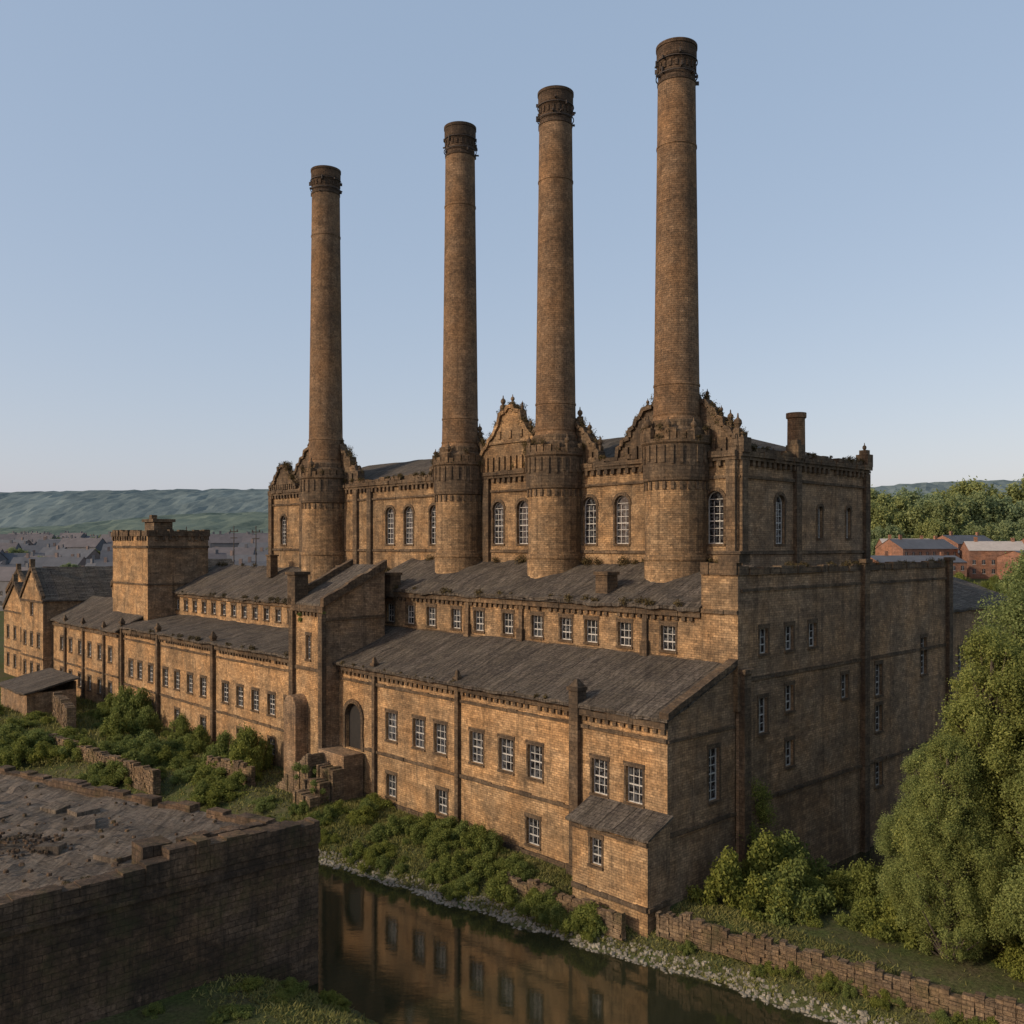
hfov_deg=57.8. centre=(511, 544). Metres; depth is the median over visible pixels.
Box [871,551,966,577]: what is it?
house
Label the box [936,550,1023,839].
tree
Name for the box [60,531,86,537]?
house
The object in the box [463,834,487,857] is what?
bush
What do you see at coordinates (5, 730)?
bush
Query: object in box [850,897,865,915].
bush
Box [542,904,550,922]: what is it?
bush
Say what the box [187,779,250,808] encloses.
bush
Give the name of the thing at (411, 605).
window
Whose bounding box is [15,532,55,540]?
house
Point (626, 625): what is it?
window
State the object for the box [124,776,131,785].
bush
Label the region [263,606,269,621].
window
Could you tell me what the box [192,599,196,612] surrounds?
window
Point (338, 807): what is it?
bush
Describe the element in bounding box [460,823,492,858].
bush
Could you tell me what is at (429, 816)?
bush
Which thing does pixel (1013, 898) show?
tree
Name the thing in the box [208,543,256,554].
house
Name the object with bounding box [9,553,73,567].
house
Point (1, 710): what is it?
bush
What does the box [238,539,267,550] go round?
house
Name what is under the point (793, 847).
bush
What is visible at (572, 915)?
bush
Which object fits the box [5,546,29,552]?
tree
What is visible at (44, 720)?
bush
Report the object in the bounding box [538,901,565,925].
bush
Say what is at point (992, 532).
tree
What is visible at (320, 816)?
bush
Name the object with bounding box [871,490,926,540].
tree
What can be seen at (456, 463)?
factory chimney
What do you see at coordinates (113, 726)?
bush
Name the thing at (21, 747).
bush
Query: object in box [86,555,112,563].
house
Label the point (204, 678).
window
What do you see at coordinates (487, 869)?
bush
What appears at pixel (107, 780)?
bush
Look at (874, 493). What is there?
tree
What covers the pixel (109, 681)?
window
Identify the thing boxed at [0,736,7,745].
bush
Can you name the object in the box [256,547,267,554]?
house
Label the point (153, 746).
bush
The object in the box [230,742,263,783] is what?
bush
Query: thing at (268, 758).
bush
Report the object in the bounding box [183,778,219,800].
bush
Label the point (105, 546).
house
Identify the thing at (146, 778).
ruined wall
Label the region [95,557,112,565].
house
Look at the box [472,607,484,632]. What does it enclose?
window
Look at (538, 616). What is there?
window
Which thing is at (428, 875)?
bush
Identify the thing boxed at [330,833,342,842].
bush
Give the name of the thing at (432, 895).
pebbles
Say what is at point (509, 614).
window
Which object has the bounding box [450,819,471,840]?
bush
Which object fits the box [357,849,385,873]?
bush
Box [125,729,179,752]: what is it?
bush
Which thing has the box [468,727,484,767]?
window
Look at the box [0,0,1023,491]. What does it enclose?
sky
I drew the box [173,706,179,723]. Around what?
window
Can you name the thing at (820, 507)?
window
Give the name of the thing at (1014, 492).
tree
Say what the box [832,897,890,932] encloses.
bush
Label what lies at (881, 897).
bush
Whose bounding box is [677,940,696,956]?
bush
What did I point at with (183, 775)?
bush
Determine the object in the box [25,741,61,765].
bush
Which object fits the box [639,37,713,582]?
factory chimney
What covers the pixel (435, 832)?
bush
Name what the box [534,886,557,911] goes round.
bush
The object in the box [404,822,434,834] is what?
bush
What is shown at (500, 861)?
bush
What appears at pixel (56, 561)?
house
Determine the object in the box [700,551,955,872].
mill end block
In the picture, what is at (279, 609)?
window
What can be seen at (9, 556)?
house
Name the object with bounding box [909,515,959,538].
tree
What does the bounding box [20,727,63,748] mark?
bush
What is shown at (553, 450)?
factory chimney
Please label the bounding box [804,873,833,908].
bush
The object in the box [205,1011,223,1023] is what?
bush
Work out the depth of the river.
51.80 m
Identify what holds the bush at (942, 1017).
on the ground at (992, 980)
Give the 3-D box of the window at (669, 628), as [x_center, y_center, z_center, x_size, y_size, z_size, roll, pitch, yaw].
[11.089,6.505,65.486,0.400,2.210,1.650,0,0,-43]
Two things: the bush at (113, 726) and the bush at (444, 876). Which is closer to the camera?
the bush at (444, 876)
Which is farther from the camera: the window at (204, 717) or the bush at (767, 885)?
the window at (204, 717)
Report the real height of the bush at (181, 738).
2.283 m
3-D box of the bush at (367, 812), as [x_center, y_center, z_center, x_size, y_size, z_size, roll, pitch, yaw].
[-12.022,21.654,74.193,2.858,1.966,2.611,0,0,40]
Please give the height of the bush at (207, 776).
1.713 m
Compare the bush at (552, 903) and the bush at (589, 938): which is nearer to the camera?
the bush at (589, 938)
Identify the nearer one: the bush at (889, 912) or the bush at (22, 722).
the bush at (889, 912)
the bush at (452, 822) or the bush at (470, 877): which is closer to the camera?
the bush at (470, 877)
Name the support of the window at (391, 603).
in the mill range at (515, 705)
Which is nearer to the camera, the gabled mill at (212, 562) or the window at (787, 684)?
the window at (787, 684)
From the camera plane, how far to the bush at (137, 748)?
98.35 m
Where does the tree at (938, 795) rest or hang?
on the ground at (992, 980)
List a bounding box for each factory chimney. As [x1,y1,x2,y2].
[299,165,344,582]
[430,121,483,573]
[521,85,585,578]
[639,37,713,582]
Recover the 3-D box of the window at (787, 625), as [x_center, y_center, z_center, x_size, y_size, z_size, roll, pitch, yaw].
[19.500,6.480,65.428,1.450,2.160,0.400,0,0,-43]
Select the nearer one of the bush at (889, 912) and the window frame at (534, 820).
the bush at (889, 912)
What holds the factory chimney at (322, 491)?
on the engine hall
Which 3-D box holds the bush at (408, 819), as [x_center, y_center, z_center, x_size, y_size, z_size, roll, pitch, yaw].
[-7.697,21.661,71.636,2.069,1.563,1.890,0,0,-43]
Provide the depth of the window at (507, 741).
67.85 m
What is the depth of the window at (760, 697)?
63.36 m
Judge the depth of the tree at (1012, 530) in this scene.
322.75 m
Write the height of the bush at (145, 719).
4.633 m
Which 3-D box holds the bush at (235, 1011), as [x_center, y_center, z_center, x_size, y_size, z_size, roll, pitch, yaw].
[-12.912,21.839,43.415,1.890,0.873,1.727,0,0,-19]
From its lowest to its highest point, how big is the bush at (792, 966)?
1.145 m
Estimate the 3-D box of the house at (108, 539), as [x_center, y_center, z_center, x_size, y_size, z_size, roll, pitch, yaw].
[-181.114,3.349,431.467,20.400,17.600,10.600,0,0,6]
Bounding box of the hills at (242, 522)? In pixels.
[0,512,267,536]
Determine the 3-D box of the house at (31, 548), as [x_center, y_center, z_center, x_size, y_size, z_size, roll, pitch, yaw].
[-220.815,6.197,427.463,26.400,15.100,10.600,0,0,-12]
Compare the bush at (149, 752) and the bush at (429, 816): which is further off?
the bush at (149, 752)
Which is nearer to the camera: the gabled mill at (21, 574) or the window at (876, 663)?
the window at (876, 663)
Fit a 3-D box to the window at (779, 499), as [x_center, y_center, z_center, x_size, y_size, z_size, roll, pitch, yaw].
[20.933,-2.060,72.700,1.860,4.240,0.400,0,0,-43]
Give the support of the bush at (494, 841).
on the ground at (992, 980)
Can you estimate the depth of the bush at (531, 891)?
59.65 m
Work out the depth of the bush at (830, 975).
48.23 m
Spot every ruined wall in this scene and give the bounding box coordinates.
[48,733,160,794]
[52,691,76,727]
[206,755,255,786]
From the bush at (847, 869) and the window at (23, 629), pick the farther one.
the window at (23, 629)
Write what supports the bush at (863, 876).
on the ground at (992, 980)
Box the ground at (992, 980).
[0,578,1023,1023]
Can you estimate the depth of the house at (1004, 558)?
261.02 m
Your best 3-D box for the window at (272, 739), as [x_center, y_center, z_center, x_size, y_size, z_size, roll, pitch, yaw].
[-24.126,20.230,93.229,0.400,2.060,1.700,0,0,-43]
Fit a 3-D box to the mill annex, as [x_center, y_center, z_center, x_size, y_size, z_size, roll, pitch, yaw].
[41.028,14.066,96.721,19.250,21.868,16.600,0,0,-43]
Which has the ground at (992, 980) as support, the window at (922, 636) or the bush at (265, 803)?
the bush at (265, 803)
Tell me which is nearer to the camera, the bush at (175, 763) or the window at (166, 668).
the bush at (175, 763)
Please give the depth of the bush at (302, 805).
76.99 m
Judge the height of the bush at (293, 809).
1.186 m
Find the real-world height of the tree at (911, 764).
11.153 m
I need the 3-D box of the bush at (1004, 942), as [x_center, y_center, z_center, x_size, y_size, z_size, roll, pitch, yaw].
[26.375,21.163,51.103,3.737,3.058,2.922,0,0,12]
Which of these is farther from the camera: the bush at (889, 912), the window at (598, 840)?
the window at (598, 840)
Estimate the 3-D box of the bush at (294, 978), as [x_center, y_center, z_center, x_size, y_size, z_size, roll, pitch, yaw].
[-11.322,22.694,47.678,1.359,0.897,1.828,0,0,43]
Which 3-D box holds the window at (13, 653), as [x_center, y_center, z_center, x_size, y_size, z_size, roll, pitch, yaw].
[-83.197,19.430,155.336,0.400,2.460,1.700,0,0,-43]
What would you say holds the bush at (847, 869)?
on the ground at (992, 980)
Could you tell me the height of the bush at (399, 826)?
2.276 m
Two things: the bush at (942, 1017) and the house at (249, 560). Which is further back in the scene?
the house at (249, 560)
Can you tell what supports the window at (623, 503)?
in the engine hall
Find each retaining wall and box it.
[505,871,625,940]
[656,911,1023,1023]
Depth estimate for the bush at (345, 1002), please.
47.17 m
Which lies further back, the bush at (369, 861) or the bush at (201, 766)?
the bush at (201, 766)
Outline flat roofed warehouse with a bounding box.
[0,765,319,1023]
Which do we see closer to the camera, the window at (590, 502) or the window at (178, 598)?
the window at (590, 502)
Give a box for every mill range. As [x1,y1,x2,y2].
[50,596,142,703]
[333,554,754,906]
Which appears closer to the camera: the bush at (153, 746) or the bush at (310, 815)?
the bush at (310, 815)
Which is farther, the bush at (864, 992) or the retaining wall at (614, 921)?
the retaining wall at (614, 921)
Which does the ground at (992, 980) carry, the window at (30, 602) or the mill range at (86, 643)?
the mill range at (86, 643)
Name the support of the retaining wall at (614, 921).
on the ground at (992, 980)
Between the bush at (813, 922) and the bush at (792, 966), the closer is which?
the bush at (792, 966)
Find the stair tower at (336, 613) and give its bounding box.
[276,559,386,810]
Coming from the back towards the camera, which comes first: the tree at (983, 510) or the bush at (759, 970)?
the tree at (983, 510)
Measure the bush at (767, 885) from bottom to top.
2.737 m
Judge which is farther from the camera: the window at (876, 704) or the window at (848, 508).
the window at (848, 508)
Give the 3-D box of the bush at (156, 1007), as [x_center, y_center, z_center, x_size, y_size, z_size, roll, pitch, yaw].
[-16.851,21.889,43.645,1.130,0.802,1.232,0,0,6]
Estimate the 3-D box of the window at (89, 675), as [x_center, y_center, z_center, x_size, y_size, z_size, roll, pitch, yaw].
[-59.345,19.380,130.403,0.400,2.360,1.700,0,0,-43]
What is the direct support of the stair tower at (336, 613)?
on the ground at (992, 980)
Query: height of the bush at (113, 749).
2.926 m
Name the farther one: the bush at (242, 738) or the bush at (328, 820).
the bush at (242, 738)
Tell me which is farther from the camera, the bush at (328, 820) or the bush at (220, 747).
the bush at (220, 747)
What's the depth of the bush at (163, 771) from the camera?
88.79 m
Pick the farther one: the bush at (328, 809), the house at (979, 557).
the house at (979, 557)
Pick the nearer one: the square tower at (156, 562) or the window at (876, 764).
the window at (876, 764)
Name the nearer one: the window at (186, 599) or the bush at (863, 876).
the bush at (863, 876)
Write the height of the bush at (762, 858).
5.254 m
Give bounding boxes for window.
[13,625,15,640]
[13,653,15,668]
[23,629,26,644]
[23,658,26,674]
[29,602,32,615]
[59,635,63,650]
[87,641,91,657]
[87,674,91,691]
[97,643,101,660]
[97,677,101,694]
[107,645,111,663]
[108,680,111,696]
[127,658,133,678]
[136,660,142,680]
[147,662,153,683]
[162,666,167,687]
[173,668,179,691]
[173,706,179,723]
[175,597,179,610]
[183,598,187,611]
[186,671,192,694]
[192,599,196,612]
[199,674,206,698]
[200,714,206,728]
[201,600,206,613]
[210,600,215,614]
[220,601,225,616]
[221,680,228,704]
[230,602,236,617]
[235,683,243,708]
[241,603,246,618]
[250,687,258,712]
[251,605,257,620]
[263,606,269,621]
[266,690,275,717]
[267,735,275,757]
[274,607,281,622]
[279,514,286,544]
[282,694,286,720]
[304,632,311,661]
[384,505,395,545]
[384,708,397,744]
[385,600,395,623]
[385,769,396,800]
[402,504,414,545]
[404,602,415,625]
[411,714,425,751]
[425,603,436,627]
[428,502,435,545]
[432,719,447,757]
[434,785,448,817]
[450,605,461,630]
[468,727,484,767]
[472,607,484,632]
[490,499,505,545]
[497,733,514,775]
[501,609,514,636]
[515,498,527,545]
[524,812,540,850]
[525,739,543,783]
[529,611,543,639]
[558,613,572,642]
[580,494,598,545]
[583,615,598,645]
[587,831,603,870]
[589,753,609,798]
[612,492,630,545]
[615,618,632,648]
[623,760,644,808]
[658,621,677,653]
[707,487,725,545]
[707,742,721,805]
[757,692,769,736]
[758,624,770,656]
[773,492,786,545]
[784,621,795,652]
[784,680,795,714]
[784,735,795,769]
[807,619,818,649]
[816,503,824,539]
[840,670,849,700]
[845,505,852,539]
[874,660,883,697]
[874,701,883,734]
[875,756,883,789]
[920,633,927,676]
[958,644,963,674]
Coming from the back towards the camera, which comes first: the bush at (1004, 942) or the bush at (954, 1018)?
the bush at (1004, 942)
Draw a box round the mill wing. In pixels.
[117,555,389,767]
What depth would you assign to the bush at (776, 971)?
49.91 m
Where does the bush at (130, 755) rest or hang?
on the ground at (992, 980)
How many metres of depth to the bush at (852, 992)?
47.45 m
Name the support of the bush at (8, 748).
on the ground at (992, 980)
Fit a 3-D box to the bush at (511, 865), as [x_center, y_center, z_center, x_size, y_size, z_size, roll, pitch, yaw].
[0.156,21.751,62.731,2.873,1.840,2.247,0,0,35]
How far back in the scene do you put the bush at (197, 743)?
98.18 m
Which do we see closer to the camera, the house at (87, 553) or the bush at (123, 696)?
the bush at (123, 696)
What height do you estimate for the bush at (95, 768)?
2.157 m
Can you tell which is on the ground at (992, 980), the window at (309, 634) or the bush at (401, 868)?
the bush at (401, 868)
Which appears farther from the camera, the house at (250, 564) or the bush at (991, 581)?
the house at (250, 564)
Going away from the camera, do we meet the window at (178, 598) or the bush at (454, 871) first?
the bush at (454, 871)
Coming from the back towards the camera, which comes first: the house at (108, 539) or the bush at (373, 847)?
the house at (108, 539)
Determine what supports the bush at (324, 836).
on the ground at (992, 980)
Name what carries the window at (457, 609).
in the mill range at (515, 705)
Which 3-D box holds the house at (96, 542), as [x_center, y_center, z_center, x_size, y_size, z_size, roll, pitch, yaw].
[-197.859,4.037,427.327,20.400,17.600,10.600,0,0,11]
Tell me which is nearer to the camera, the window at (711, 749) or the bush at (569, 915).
the bush at (569, 915)
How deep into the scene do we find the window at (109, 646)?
124.79 m
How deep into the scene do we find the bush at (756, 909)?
55.18 m
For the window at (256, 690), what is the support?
in the mill wing
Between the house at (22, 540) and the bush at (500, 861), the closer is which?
the bush at (500, 861)
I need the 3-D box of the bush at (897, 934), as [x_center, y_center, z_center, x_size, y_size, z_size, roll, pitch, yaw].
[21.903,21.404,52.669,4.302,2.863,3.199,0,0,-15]
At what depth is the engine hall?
79.50 m
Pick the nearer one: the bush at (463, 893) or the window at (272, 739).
the bush at (463, 893)
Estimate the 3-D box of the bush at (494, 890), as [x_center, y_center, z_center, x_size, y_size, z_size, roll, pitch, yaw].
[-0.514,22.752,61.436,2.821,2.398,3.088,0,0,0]
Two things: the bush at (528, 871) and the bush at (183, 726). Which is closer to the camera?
the bush at (528, 871)
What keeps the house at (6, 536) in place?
on the ground at (992, 980)
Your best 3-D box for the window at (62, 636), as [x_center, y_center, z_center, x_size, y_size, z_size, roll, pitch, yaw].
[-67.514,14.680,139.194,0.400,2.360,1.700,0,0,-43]
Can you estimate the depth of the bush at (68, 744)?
96.19 m
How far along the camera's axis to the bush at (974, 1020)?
44.13 m
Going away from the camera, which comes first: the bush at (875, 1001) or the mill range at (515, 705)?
the bush at (875, 1001)
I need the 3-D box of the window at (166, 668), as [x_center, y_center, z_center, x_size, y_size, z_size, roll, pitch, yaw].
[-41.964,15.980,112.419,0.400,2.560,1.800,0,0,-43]
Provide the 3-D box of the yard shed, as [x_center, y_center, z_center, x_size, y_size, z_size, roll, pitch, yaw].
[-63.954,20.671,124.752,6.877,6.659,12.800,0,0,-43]
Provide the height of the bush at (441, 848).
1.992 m
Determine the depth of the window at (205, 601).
119.57 m
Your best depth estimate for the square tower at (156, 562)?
126.16 m
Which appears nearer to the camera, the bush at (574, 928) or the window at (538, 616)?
the bush at (574, 928)
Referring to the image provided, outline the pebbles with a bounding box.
[319,849,898,1023]
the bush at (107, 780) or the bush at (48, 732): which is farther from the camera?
the bush at (48, 732)
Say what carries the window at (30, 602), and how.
in the gabled mill at (47, 594)
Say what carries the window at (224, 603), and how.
in the mill wing
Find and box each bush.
[0,706,4,714]
[0,717,41,728]
[0,723,29,737]
[0,735,44,768]
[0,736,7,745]
[0,744,20,765]
[2,731,23,746]
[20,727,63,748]
[21,710,54,720]
[21,728,50,737]
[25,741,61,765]
[33,716,54,725]
[49,738,77,760]
[52,726,87,740]
[57,742,83,761]
[65,734,97,761]
[73,760,112,782]
[78,709,95,716]
[88,769,110,785]
[91,718,105,727]
[92,691,113,719]
[92,774,119,786]
[98,711,137,740]
[99,739,129,754]
[101,733,124,744]
[105,748,150,781]
[108,681,138,718]
[110,687,154,722]
[111,734,135,745]
[124,742,139,750]
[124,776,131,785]
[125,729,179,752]
[126,706,162,735]
[137,740,176,766]
[138,749,161,764]
[141,1001,165,1018]
[150,745,193,766]
[155,766,166,779]
[160,730,171,737]
[162,755,201,770]
[167,712,196,740]
[169,750,199,764]
[169,765,198,783]
[171,736,188,752]
[178,723,211,753]
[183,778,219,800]
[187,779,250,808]
[189,755,229,785]
[194,767,216,783]
[200,730,231,764]
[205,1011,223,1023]
[209,767,226,782]
[216,1003,255,1020]
[220,770,247,791]
[227,722,265,772]
[227,976,263,993]
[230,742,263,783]
[243,723,273,769]
[248,795,283,812]
[274,979,307,992]
[277,977,309,988]
[288,802,298,815]
[290,799,309,814]
[304,811,313,817]
[313,804,336,824]
[315,813,325,822]
[318,989,344,1004]
[319,828,331,847]
[322,816,334,825]
[329,997,351,1012]
[330,798,350,816]
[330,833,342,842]
[341,839,364,864]
[345,804,377,826]
[348,800,378,816]
[355,797,369,808]
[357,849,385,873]
[361,792,395,810]
[363,842,382,858]
[364,823,392,842]
[375,813,414,839]
[375,839,397,857]
[375,854,390,874]
[393,862,409,875]
[397,856,411,862]
[401,823,429,846]
[404,814,417,821]
[404,817,419,830]
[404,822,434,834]
[418,810,442,824]
[418,863,445,884]
[421,819,433,827]
[422,828,460,846]
[422,830,459,858]
[424,827,451,845]
[426,816,459,839]
[426,857,450,884]
[437,883,459,900]
[439,848,470,871]
[439,880,459,896]
[442,862,462,880]
[446,886,460,896]
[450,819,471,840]
[454,870,482,892]
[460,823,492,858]
[460,889,467,895]
[462,880,478,895]
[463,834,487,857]
[465,851,503,880]
[481,828,507,854]
[484,869,518,910]
[493,857,505,870]
[504,852,534,880]
[514,891,551,918]
[516,860,540,881]
[525,887,537,907]
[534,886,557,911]
[537,904,566,930]
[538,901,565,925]
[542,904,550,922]
[547,899,567,926]
[559,904,597,939]
[559,911,574,932]
[569,910,585,926]
[573,900,608,930]
[578,927,600,942]
[581,915,608,938]
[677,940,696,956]
[684,845,772,920]
[739,828,809,890]
[740,885,765,913]
[747,858,836,927]
[749,962,767,977]
[750,877,823,926]
[756,879,795,909]
[763,960,773,974]
[768,827,836,880]
[770,965,781,976]
[780,961,803,979]
[790,900,823,927]
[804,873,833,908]
[806,858,818,880]
[811,884,836,914]
[813,970,838,990]
[815,870,853,905]
[816,976,840,995]
[827,868,852,876]
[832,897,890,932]
[836,878,860,903]
[836,978,860,997]
[837,856,889,910]
[843,865,887,895]
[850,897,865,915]
[856,895,915,937]
[862,984,869,996]
[868,890,892,917]
[868,988,891,1010]
[870,894,911,943]
[890,993,904,1007]
[894,905,938,949]
[929,1007,957,1023]
[949,1011,965,1023]
[953,572,980,584]
[963,920,1010,949]
[966,1015,980,1023]
[979,1016,998,1023]
[981,574,1002,589]
[993,582,1011,594]
[993,940,1023,981]
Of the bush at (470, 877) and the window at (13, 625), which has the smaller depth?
the bush at (470, 877)
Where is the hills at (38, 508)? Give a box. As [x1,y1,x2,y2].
[0,480,1022,527]
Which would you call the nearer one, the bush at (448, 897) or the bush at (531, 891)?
the bush at (531, 891)
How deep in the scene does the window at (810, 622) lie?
67.86 m
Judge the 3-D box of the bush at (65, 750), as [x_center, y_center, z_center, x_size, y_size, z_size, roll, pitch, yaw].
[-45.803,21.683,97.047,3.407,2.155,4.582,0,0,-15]
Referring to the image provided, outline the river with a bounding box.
[306,837,898,1023]
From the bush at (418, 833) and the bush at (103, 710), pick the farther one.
the bush at (103, 710)
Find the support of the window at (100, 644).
in the mill range at (86, 643)
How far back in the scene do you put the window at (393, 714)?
78.36 m
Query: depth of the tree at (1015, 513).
344.47 m
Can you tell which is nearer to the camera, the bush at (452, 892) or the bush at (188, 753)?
the bush at (452, 892)
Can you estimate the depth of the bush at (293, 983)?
46.98 m
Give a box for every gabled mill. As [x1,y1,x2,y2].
[2,574,22,676]
[5,564,27,594]
[20,559,112,675]
[110,559,234,596]
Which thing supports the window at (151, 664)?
in the mill wing
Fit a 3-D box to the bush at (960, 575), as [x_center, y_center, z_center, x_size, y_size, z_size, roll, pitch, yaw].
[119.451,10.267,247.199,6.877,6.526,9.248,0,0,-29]
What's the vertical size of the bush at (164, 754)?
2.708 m
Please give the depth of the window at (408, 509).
98.84 m
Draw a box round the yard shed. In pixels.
[0,668,79,715]
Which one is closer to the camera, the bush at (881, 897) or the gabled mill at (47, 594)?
the bush at (881, 897)
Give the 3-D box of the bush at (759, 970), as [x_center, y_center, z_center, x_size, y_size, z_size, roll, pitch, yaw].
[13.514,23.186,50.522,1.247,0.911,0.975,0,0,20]
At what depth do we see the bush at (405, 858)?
67.23 m
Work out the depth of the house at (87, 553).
390.21 m
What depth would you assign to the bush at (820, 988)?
47.91 m
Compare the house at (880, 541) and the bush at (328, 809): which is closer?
the bush at (328, 809)
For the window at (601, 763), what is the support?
in the mill range at (515, 705)
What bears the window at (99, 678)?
in the mill range at (86, 643)
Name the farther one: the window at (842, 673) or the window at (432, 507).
the window at (432, 507)
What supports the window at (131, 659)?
in the mill wing
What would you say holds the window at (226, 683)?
in the mill wing
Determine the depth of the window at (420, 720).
75.57 m
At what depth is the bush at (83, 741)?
96.25 m
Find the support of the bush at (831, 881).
on the ground at (992, 980)
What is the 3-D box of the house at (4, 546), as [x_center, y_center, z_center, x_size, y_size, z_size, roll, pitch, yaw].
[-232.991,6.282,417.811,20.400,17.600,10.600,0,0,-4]
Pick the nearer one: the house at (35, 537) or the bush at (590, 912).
the bush at (590, 912)
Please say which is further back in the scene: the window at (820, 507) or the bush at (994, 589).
the bush at (994, 589)
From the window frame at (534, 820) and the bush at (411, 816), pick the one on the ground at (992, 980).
the bush at (411, 816)
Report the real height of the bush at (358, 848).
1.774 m
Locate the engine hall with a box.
[268,389,872,569]
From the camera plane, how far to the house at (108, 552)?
368.16 m
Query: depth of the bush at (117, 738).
101.51 m
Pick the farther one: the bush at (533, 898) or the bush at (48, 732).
the bush at (48, 732)
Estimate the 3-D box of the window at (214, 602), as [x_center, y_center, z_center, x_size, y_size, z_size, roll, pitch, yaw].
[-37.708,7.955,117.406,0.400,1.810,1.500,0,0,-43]
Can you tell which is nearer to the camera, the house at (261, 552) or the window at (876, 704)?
the window at (876, 704)
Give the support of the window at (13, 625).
in the gabled mill at (11, 606)
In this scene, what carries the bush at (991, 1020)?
on the ground at (992, 980)
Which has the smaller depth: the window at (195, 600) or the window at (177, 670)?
the window at (177, 670)
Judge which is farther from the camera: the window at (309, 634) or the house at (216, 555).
the house at (216, 555)
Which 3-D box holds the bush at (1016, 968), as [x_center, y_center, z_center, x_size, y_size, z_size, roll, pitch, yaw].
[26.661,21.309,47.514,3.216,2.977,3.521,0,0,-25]
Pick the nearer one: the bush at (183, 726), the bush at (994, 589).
the bush at (183, 726)
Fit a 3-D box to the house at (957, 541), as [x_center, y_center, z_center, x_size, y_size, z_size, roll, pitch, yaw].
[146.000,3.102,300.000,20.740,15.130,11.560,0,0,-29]
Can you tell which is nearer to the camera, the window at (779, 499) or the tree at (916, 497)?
the window at (779, 499)
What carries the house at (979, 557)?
on the ground at (992, 980)
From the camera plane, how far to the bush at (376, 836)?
70.39 m
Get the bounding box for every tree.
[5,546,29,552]
[59,561,78,566]
[871,485,897,512]
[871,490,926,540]
[871,523,908,554]
[871,739,972,905]
[877,729,1017,962]
[889,622,1023,953]
[892,485,945,516]
[902,493,980,538]
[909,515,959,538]
[929,476,1006,522]
[930,487,1009,532]
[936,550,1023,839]
[958,522,1005,540]
[988,494,1023,529]
[988,721,1023,948]
[995,518,1023,540]
[1004,474,1023,505]
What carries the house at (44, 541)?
on the ground at (992, 980)
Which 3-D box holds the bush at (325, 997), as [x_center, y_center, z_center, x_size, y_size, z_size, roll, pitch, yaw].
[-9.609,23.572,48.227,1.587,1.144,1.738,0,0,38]
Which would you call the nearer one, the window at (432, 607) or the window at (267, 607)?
the window at (432, 607)
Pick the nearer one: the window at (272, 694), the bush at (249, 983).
the bush at (249, 983)
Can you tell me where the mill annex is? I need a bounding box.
[953,577,1008,708]
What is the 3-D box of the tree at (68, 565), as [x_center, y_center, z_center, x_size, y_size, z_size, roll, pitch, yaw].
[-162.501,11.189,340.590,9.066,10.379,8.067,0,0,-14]
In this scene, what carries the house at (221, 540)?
on the ground at (992, 980)
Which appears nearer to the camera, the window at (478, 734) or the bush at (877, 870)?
the bush at (877, 870)
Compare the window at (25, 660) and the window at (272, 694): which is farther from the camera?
the window at (25, 660)
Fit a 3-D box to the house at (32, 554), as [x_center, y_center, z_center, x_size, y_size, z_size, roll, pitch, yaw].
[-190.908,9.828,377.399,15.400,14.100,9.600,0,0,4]
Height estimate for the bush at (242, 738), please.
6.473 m
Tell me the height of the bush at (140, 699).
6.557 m
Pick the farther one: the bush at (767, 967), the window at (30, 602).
the window at (30, 602)
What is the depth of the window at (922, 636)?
80.71 m
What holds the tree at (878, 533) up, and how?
on the ground at (992, 980)
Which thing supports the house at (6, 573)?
on the ground at (992, 980)
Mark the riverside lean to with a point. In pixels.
(621, 857)
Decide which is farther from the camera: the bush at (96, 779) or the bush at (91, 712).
the bush at (91, 712)
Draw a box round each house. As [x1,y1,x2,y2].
[0,532,17,539]
[0,537,32,544]
[0,540,22,551]
[0,553,7,563]
[0,560,27,566]
[0,563,35,610]
[3,550,44,563]
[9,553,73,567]
[13,542,55,552]
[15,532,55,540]
[24,552,61,556]
[36,537,63,544]
[39,544,66,552]
[42,553,85,566]
[45,545,99,558]
[58,535,105,551]
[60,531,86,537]
[85,559,95,565]
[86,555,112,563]
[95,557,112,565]
[100,547,112,558]
[101,533,112,543]
[102,544,112,549]
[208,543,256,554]
[208,550,227,558]
[211,531,249,546]
[227,550,266,560]
[234,557,266,562]
[234,559,266,565]
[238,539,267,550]
[242,531,267,542]
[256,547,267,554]
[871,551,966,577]
[875,535,922,554]
[875,535,958,556]
[937,531,992,549]
[959,537,1023,578]
[997,551,1023,579]
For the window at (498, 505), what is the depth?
88.40 m
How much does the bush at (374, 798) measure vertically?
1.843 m
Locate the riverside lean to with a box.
[565,795,673,937]
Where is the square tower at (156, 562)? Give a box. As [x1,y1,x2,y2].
[111,515,209,632]
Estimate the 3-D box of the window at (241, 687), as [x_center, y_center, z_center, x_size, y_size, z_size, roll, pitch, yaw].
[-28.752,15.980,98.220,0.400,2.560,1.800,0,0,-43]
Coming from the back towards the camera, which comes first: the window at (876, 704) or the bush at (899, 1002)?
the window at (876, 704)
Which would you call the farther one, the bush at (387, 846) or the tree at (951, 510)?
the tree at (951, 510)

